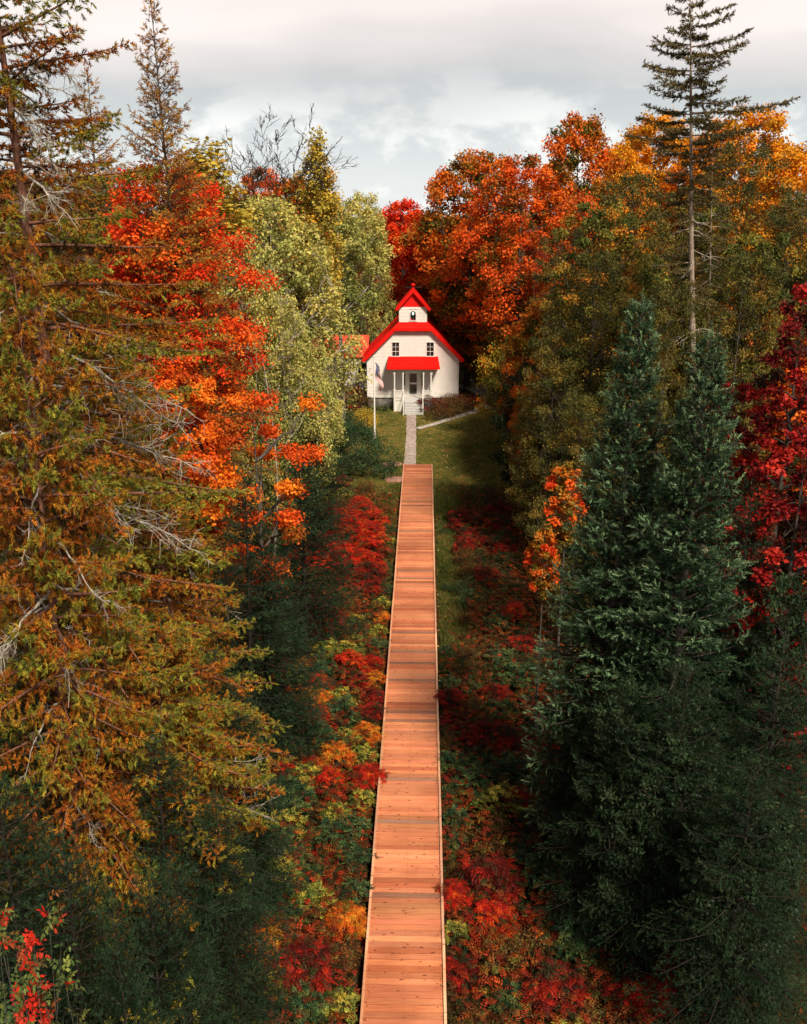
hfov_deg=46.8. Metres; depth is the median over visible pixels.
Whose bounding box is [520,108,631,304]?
maple tree
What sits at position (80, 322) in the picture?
spruce tree
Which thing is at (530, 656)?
leafy shrub
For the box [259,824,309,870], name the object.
leafy shrub
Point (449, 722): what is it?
sumac shrub
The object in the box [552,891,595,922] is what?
leafy shrub
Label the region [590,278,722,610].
hemlock tree
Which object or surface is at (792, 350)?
maple tree
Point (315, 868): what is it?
leafy shrub
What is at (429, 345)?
window
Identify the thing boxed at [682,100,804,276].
maple tree
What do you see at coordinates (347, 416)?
leafy shrub
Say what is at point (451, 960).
sumac shrub
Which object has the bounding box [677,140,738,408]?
spruce tree
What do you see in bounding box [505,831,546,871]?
leafy shrub
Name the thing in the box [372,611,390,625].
sumac shrub
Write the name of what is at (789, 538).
maple tree
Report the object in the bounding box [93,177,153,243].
hemlock tree
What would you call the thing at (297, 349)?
aspen tree
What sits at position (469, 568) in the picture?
leafy shrub
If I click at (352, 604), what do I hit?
leafy shrub
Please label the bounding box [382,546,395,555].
leafy shrub
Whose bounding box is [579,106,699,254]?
maple tree
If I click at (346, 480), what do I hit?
sumac shrub
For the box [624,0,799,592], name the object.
spruce tree
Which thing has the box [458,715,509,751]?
sumac shrub
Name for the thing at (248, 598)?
fir tree
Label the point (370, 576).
sumac shrub
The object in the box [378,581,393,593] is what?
leafy shrub
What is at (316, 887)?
leafy shrub
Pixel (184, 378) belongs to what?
maple tree
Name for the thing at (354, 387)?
leafy shrub
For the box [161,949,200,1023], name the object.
young tree
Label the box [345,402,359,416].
leafy shrub
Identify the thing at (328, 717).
sumac shrub
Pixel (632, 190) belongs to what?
hemlock tree
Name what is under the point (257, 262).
aspen tree
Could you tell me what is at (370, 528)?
sumac shrub
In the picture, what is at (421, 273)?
maple tree
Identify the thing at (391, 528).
leafy shrub
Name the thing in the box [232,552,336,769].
fir tree
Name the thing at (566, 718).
spruce tree
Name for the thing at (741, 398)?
tree
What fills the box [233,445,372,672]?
fir tree
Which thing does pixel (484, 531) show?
leafy shrub
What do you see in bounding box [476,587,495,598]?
leafy shrub
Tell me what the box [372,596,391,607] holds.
leafy shrub
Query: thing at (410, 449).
path
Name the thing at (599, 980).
leafy shrub
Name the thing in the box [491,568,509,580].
leafy shrub
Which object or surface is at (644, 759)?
fir tree
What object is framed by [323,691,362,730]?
leafy shrub
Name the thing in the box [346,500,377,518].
sumac shrub
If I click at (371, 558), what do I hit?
sumac shrub
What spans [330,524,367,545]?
sumac shrub
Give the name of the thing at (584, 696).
fir tree
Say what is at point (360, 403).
leafy shrub
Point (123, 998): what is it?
fir tree
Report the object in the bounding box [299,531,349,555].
sumac shrub
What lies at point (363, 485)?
leafy shrub
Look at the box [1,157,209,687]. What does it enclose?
spruce tree
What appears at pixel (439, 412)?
leafy shrub
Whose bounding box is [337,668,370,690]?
sumac shrub
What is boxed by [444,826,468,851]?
leafy shrub
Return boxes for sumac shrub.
[233,910,301,962]
[263,758,302,784]
[268,934,343,996]
[296,687,333,706]
[298,749,323,767]
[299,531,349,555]
[299,551,337,574]
[303,673,334,691]
[306,704,340,731]
[309,604,350,631]
[309,765,349,799]
[312,740,358,772]
[320,540,368,571]
[323,898,370,942]
[328,648,372,678]
[330,474,356,487]
[330,504,357,518]
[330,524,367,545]
[331,514,367,534]
[335,567,364,584]
[336,501,355,510]
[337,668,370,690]
[344,508,372,523]
[345,761,391,789]
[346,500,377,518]
[346,560,391,583]
[347,571,387,595]
[348,520,393,547]
[349,495,374,509]
[351,720,382,747]
[352,702,387,722]
[355,536,391,557]
[357,550,386,568]
[359,686,384,705]
[360,670,386,687]
[364,654,386,671]
[367,510,389,526]
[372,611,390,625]
[433,686,468,710]
[435,878,481,913]
[439,711,466,729]
[440,953,482,997]
[443,518,466,531]
[444,507,472,521]
[449,535,483,553]
[451,852,531,909]
[453,525,480,543]
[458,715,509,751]
[460,896,521,948]
[465,564,506,588]
[468,512,490,529]
[471,533,493,551]
[477,681,518,707]
[480,534,519,557]
[485,723,539,760]
[498,600,531,621]
[498,783,538,810]
[504,627,546,656]
[518,957,598,1019]
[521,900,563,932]
[523,694,553,724]
[533,742,561,764]
[601,955,664,1023]
[621,961,715,1023]
[636,937,691,974]
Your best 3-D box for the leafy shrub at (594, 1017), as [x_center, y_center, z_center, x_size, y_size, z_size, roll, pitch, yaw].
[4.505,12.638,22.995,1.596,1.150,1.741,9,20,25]
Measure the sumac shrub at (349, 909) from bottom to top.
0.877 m
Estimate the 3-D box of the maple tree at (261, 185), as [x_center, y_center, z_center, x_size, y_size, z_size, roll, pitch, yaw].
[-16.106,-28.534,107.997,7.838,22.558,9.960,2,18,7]
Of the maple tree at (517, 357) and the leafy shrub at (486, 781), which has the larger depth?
the maple tree at (517, 357)
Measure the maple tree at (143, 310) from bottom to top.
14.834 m
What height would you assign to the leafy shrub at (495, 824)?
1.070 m
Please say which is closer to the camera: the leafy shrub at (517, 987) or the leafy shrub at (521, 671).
the leafy shrub at (517, 987)
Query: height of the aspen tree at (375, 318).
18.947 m
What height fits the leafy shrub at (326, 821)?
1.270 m
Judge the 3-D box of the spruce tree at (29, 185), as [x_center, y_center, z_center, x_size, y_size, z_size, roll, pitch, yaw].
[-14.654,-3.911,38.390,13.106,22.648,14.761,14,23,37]
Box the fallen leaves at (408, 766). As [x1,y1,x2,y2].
[365,465,443,1013]
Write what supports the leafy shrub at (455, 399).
on the ground at (476, 435)
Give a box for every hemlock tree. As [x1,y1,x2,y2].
[0,187,46,265]
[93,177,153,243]
[499,323,593,563]
[512,186,557,274]
[522,390,632,653]
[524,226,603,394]
[528,248,661,552]
[565,171,702,479]
[583,266,644,375]
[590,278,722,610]
[634,190,740,523]
[646,139,806,471]
[673,248,792,568]
[705,194,806,537]
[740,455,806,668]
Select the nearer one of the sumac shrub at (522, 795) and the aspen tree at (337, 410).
the sumac shrub at (522, 795)
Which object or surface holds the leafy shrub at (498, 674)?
on the ground at (476, 435)
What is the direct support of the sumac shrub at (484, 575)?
on the ground at (476, 435)
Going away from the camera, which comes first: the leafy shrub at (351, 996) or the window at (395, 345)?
the leafy shrub at (351, 996)
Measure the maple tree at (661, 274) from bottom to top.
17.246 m
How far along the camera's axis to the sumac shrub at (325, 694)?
36.83 m
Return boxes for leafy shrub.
[236,1000,270,1023]
[244,963,290,1000]
[245,877,305,921]
[248,800,295,831]
[254,850,303,887]
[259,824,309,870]
[264,737,301,759]
[266,806,308,840]
[267,773,317,815]
[269,978,332,1023]
[278,873,338,918]
[287,761,324,790]
[293,853,325,882]
[294,719,342,750]
[302,914,336,943]
[308,814,361,859]
[309,637,347,662]
[311,651,350,679]
[317,797,351,825]
[317,940,363,973]
[319,985,361,1023]
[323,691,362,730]
[324,631,345,642]
[324,640,367,666]
[327,686,357,712]
[329,585,348,597]
[330,422,406,478]
[332,876,374,905]
[335,488,352,498]
[335,725,364,749]
[336,843,379,875]
[338,382,366,400]
[340,407,367,447]
[342,810,371,840]
[343,632,366,646]
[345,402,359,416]
[346,599,362,613]
[347,614,368,628]
[347,787,375,814]
[348,407,379,433]
[349,389,373,407]
[349,742,379,766]
[354,478,376,492]
[364,636,391,654]
[368,624,387,637]
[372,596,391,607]
[373,402,380,410]
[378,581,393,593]
[380,403,389,411]
[380,570,393,579]
[381,560,392,569]
[382,521,397,533]
[382,535,396,544]
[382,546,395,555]
[415,395,447,409]
[423,402,455,420]
[429,393,462,416]
[437,640,456,657]
[438,524,451,533]
[438,661,457,672]
[438,671,462,689]
[438,750,471,773]
[439,581,453,591]
[439,733,459,750]
[441,392,463,407]
[441,775,467,799]
[442,804,471,829]
[443,391,475,416]
[443,918,471,944]
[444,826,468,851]
[445,861,468,881]
[447,576,483,595]
[449,1000,488,1023]
[450,545,479,568]
[452,394,483,408]
[452,760,507,801]
[454,654,490,679]
[456,561,479,578]
[456,610,480,624]
[456,628,477,644]
[456,644,482,662]
[456,675,482,694]
[457,587,484,610]
[460,391,475,401]
[460,693,492,711]
[464,751,495,771]
[465,709,491,726]
[465,780,530,822]
[470,597,501,617]
[470,837,513,871]
[474,547,491,561]
[475,813,518,848]
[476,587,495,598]
[477,527,493,537]
[479,931,531,980]
[480,609,516,632]
[480,634,499,647]
[482,698,521,723]
[482,749,538,790]
[482,976,531,1020]
[483,643,518,675]
[490,528,514,544]
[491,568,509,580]
[491,1013,519,1023]
[492,550,521,570]
[492,672,509,685]
[493,573,518,596]
[497,661,544,689]
[502,842,573,901]
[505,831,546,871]
[508,923,564,969]
[514,649,537,667]
[515,619,534,636]
[516,684,547,705]
[521,719,545,743]
[529,804,553,828]
[533,908,605,983]
[551,1014,597,1023]
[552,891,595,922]
[557,993,618,1023]
[580,961,627,1008]
[602,1000,664,1023]
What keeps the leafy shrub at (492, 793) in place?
on the ground at (476, 435)
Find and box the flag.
[375,362,383,395]
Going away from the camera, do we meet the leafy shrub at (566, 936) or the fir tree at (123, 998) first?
the fir tree at (123, 998)
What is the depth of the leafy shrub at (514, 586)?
47.67 m
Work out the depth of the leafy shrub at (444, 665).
40.01 m
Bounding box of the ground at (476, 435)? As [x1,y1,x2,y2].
[0,217,806,1023]
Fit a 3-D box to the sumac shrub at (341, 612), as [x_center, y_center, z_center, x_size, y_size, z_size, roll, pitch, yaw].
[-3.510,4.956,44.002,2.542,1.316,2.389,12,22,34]
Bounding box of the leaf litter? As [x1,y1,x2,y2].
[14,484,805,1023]
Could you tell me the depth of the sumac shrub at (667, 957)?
24.31 m
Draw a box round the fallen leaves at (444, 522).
[281,390,692,752]
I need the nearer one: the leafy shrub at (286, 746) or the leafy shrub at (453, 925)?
the leafy shrub at (453, 925)
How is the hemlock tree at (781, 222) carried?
on the ground at (476, 435)
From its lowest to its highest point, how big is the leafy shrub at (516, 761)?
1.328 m
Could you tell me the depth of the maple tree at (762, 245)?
44.53 m
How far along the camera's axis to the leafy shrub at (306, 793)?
30.97 m
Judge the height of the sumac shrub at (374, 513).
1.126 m
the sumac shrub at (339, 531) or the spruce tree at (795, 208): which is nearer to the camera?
the spruce tree at (795, 208)
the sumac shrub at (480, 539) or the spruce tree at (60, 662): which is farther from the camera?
the sumac shrub at (480, 539)
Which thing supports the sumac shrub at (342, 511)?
on the ground at (476, 435)
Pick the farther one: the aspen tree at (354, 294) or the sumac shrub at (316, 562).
the aspen tree at (354, 294)
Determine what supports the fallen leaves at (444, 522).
on the ground at (476, 435)
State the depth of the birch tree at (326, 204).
60.47 m
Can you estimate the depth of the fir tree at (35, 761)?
19.37 m
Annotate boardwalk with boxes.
[359,464,446,1023]
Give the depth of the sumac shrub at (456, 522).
56.03 m
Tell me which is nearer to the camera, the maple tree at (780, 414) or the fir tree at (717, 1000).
the fir tree at (717, 1000)
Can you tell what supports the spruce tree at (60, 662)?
on the ground at (476, 435)
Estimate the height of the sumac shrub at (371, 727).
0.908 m
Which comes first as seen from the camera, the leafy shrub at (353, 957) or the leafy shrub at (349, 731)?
the leafy shrub at (353, 957)
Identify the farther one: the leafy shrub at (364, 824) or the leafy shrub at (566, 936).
the leafy shrub at (364, 824)
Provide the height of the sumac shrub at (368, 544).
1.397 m
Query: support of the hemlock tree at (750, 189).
on the ground at (476, 435)
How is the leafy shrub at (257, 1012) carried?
on the ground at (476, 435)
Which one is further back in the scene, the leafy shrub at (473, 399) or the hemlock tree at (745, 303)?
the leafy shrub at (473, 399)
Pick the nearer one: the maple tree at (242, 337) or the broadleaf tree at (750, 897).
the broadleaf tree at (750, 897)
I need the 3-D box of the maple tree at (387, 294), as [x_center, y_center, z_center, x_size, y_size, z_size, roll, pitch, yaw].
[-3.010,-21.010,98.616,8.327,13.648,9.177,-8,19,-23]
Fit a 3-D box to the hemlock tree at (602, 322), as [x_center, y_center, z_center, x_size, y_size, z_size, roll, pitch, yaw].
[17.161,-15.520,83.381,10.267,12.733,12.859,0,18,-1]
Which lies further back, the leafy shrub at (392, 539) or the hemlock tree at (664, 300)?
the leafy shrub at (392, 539)
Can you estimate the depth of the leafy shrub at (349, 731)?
34.68 m
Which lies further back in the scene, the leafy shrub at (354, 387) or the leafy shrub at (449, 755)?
the leafy shrub at (354, 387)
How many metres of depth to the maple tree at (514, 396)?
55.48 m
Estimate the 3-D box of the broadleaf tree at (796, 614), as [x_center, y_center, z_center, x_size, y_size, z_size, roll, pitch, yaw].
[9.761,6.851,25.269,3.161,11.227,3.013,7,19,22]
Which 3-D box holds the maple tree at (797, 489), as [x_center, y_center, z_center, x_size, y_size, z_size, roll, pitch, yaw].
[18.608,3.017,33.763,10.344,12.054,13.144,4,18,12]
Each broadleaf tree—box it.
[31,192,98,274]
[55,179,129,281]
[95,186,165,279]
[103,257,195,313]
[218,197,292,299]
[288,214,350,340]
[488,358,562,494]
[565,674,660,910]
[586,719,715,970]
[678,787,806,1023]
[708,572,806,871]
[731,266,805,419]
[748,252,806,337]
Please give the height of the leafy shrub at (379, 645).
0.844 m
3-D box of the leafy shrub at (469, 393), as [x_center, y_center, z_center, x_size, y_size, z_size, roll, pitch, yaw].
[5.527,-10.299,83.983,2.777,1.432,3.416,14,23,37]
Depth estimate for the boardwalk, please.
30.69 m
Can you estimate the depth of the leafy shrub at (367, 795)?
31.21 m
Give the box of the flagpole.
[373,356,375,438]
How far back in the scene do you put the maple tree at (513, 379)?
56.73 m
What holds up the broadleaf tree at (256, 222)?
on the ground at (476, 435)
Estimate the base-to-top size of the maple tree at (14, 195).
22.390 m
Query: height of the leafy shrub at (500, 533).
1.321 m
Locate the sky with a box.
[0,0,806,216]
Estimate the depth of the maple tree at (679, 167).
93.26 m
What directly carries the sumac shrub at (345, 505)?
on the ground at (476, 435)
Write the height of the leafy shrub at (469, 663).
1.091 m
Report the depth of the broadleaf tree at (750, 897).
20.63 m
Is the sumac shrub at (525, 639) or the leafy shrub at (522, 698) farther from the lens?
the sumac shrub at (525, 639)
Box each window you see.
[391,342,399,356]
[426,342,434,356]
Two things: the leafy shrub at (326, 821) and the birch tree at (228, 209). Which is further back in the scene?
the birch tree at (228, 209)
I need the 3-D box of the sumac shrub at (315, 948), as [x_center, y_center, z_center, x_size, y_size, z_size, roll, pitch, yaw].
[-2.663,11.902,24.416,2.062,1.289,2.056,-9,20,-27]
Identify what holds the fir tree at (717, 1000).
on the ground at (476, 435)
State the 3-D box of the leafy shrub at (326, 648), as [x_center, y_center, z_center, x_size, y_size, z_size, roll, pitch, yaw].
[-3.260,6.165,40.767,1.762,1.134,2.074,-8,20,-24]
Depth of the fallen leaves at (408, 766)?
31.93 m
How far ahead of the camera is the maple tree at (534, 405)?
52.42 m
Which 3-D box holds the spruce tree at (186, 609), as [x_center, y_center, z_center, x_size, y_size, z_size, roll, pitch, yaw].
[-6.667,4.428,26.672,6.756,14.844,6.440,-8,19,-22]
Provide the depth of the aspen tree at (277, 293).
64.60 m
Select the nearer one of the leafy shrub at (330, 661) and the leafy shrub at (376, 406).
the leafy shrub at (330, 661)
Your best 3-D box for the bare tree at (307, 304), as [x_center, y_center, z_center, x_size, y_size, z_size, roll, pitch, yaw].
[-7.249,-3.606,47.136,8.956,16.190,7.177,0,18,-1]
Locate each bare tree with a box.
[107,102,358,309]
[190,275,349,555]
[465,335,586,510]
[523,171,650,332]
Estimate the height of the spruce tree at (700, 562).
17.079 m
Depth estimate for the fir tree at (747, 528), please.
25.49 m
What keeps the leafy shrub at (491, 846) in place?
on the ground at (476, 435)
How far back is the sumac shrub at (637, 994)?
22.95 m
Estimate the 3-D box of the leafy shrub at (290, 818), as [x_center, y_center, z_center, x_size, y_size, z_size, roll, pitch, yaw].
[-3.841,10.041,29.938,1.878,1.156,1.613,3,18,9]
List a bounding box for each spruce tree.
[0,0,297,952]
[0,129,235,573]
[0,189,155,778]
[0,212,238,1023]
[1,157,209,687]
[57,280,205,710]
[59,66,175,443]
[60,610,285,944]
[88,418,281,874]
[107,0,294,612]
[517,288,685,868]
[563,319,761,907]
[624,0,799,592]
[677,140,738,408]
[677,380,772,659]
[778,204,806,527]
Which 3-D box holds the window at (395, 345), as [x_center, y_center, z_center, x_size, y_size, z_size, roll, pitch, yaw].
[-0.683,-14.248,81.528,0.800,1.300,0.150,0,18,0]
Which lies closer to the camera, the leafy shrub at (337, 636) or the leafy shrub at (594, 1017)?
the leafy shrub at (594, 1017)
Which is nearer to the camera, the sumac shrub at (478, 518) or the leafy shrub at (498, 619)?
the leafy shrub at (498, 619)
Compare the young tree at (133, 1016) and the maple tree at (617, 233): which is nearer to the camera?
the young tree at (133, 1016)
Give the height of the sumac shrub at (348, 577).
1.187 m
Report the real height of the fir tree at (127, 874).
8.803 m
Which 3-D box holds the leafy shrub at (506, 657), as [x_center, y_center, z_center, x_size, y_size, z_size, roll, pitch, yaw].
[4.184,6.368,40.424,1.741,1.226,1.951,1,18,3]
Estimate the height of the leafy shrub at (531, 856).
1.413 m
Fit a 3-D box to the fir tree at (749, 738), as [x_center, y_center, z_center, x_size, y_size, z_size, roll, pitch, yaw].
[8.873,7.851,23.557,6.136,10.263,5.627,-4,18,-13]
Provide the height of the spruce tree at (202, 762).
11.180 m
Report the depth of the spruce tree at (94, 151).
42.98 m
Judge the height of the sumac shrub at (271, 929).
1.181 m
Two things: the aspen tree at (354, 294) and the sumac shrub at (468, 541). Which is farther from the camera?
the aspen tree at (354, 294)
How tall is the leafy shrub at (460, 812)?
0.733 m
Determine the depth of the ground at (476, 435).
43.92 m
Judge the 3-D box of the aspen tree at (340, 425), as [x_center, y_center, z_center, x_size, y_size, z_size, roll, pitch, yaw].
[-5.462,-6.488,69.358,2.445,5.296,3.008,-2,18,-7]
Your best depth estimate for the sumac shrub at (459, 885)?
26.86 m
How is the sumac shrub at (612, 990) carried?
on the ground at (476, 435)
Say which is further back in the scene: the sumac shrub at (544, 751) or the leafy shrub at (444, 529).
the leafy shrub at (444, 529)
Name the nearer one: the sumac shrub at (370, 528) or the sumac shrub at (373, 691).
the sumac shrub at (373, 691)
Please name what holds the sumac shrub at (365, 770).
on the ground at (476, 435)
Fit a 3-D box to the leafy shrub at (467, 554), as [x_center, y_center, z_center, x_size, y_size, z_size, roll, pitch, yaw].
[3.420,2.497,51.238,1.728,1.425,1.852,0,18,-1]
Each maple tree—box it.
[0,172,43,271]
[76,156,284,596]
[114,283,241,362]
[127,333,234,429]
[134,351,247,665]
[170,387,329,694]
[232,166,294,263]
[260,176,337,316]
[346,260,408,341]
[359,197,447,332]
[392,227,493,345]
[393,148,535,393]
[396,227,477,319]
[427,283,526,384]
[440,150,596,361]
[447,280,531,401]
[473,330,547,431]
[493,295,598,429]
[506,373,557,523]
[517,360,583,518]
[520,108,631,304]
[523,524,562,740]
[534,201,651,457]
[542,460,586,697]
[577,138,664,281]
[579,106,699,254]
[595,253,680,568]
[621,285,770,458]
[644,132,742,295]
[653,206,752,513]
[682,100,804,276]
[698,230,806,537]
[714,141,806,269]
[720,282,806,697]
[721,425,806,814]
[735,335,806,501]
[781,464,806,616]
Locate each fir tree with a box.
[0,666,146,1023]
[0,770,133,1023]
[0,829,178,1023]
[4,725,258,1014]
[88,729,284,1023]
[90,864,221,1023]
[92,882,167,1023]
[132,855,240,1023]
[162,788,305,1023]
[180,474,345,791]
[182,646,303,950]
[197,689,314,968]
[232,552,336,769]
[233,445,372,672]
[273,407,369,556]
[530,713,687,978]
[538,633,629,874]
[565,652,777,1014]
[620,749,806,1023]
[638,636,806,1023]
[670,473,806,818]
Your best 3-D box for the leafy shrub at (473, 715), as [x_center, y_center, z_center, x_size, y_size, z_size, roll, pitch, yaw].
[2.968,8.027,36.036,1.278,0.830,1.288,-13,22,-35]
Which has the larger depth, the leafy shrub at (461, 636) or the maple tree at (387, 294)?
the maple tree at (387, 294)
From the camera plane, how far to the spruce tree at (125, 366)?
32.34 m
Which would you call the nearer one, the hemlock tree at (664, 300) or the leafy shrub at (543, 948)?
the leafy shrub at (543, 948)
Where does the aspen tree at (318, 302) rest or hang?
on the ground at (476, 435)
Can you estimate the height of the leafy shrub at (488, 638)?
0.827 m
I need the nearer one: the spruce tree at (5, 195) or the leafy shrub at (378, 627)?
the spruce tree at (5, 195)
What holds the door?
in the house
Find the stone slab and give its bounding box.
[384,476,401,481]
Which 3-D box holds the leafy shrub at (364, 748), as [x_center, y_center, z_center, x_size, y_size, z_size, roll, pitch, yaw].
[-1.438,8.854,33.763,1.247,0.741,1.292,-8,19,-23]
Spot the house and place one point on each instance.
(414, 352)
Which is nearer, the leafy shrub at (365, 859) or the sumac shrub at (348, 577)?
the leafy shrub at (365, 859)
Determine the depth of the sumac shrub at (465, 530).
54.34 m
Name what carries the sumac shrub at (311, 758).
on the ground at (476, 435)
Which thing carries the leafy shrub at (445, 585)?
on the ground at (476, 435)
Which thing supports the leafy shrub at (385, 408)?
on the ground at (476, 435)
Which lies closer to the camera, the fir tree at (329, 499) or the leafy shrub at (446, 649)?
the leafy shrub at (446, 649)
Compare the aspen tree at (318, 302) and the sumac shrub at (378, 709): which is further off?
the aspen tree at (318, 302)
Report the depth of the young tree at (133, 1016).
16.09 m
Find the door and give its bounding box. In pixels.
[406,371,420,395]
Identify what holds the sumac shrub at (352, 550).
on the ground at (476, 435)
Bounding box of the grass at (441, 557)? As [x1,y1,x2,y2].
[313,378,531,752]
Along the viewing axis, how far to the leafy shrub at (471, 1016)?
23.16 m
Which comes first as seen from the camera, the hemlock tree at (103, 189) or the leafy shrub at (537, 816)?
the leafy shrub at (537, 816)
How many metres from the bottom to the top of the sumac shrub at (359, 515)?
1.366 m
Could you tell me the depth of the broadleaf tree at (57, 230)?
104.04 m
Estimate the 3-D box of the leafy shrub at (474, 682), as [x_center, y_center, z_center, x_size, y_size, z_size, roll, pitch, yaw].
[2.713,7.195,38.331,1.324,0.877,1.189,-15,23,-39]
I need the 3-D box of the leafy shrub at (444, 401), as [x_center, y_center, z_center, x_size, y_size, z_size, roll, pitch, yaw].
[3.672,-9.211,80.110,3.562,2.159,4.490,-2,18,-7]
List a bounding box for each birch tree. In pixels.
[151,136,269,512]
[292,125,350,461]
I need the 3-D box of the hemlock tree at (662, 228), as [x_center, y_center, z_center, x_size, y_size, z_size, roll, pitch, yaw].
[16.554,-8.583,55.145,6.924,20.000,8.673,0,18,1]
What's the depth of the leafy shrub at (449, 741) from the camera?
34.63 m
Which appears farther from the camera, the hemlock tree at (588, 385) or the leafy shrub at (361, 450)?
the leafy shrub at (361, 450)
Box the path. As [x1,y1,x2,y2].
[404,415,415,463]
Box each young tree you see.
[0,889,89,1023]
[103,1001,159,1023]
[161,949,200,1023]
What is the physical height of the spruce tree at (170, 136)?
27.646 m
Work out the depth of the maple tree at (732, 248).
49.85 m
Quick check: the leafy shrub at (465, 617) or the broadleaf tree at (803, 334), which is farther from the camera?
the broadleaf tree at (803, 334)
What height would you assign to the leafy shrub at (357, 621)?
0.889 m
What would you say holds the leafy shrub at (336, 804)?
on the ground at (476, 435)
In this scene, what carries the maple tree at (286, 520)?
on the ground at (476, 435)
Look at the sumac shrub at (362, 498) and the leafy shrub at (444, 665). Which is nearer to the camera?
the leafy shrub at (444, 665)
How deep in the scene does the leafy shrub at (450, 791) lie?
31.91 m
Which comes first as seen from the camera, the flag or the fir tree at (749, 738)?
the fir tree at (749, 738)
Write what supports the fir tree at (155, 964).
on the ground at (476, 435)
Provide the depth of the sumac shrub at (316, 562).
49.92 m
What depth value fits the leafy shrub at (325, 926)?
25.81 m
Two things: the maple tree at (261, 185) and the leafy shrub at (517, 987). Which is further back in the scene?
the maple tree at (261, 185)
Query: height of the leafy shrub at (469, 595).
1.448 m
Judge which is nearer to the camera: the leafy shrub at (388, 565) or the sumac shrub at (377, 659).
the sumac shrub at (377, 659)
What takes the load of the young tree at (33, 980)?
on the ground at (476, 435)
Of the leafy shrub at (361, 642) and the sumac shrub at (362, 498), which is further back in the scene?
the sumac shrub at (362, 498)
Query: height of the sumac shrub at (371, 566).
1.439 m
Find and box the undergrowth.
[6,467,806,1023]
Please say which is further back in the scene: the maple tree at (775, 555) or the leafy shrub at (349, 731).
the leafy shrub at (349, 731)
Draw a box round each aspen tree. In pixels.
[185,227,310,539]
[221,192,372,480]
[231,292,346,554]
[253,268,304,377]
[273,360,348,494]
[277,196,398,422]
[334,401,342,452]
[338,189,397,375]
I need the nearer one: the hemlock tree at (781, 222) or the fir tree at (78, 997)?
the fir tree at (78, 997)
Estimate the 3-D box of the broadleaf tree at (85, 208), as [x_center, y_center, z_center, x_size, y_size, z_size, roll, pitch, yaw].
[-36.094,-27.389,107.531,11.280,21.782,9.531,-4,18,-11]
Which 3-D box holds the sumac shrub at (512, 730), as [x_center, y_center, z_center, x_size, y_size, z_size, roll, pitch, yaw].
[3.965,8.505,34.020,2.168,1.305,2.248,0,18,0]
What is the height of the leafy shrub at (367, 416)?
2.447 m
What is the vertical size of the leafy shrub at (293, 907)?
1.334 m
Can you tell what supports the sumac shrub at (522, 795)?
on the ground at (476, 435)
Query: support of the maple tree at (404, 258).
on the ground at (476, 435)
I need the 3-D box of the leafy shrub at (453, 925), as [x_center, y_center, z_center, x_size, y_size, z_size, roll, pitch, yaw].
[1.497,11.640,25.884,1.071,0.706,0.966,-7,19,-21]
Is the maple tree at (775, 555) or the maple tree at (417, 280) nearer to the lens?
the maple tree at (775, 555)
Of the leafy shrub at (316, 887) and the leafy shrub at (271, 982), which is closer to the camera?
the leafy shrub at (271, 982)
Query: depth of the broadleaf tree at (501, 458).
61.30 m
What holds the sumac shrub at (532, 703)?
on the ground at (476, 435)
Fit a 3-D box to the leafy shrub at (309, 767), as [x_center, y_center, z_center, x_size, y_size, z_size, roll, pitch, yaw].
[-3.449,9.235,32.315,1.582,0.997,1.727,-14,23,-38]
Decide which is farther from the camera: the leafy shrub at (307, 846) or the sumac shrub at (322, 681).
the sumac shrub at (322, 681)
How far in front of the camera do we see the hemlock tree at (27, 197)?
109.32 m
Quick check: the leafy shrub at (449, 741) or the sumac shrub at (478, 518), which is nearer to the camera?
the leafy shrub at (449, 741)
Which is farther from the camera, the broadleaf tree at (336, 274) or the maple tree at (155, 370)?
the broadleaf tree at (336, 274)
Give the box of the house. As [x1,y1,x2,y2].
[310,283,464,414]
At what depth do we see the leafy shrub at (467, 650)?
41.00 m
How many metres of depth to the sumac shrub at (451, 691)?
37.19 m
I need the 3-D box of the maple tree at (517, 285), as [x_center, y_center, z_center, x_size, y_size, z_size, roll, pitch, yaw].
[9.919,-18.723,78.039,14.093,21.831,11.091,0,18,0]
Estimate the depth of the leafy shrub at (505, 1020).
22.79 m
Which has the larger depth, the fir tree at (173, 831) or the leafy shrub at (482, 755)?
the leafy shrub at (482, 755)
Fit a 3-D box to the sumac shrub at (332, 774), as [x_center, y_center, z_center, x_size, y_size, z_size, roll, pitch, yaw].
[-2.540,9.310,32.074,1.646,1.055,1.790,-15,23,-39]
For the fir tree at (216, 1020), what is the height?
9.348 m
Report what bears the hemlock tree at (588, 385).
on the ground at (476, 435)
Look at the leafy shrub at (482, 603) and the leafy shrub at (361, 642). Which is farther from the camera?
the leafy shrub at (482, 603)
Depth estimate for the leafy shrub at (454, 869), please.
28.23 m
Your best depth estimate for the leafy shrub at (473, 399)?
81.83 m
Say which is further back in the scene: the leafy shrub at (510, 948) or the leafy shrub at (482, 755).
the leafy shrub at (482, 755)
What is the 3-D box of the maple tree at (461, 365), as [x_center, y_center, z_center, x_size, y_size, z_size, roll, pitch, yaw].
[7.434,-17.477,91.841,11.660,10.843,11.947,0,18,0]
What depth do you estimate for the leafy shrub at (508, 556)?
50.69 m
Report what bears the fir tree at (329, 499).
on the ground at (476, 435)
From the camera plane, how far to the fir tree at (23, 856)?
16.88 m
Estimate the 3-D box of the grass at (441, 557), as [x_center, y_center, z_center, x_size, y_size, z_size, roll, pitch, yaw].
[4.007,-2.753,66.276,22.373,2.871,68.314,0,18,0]

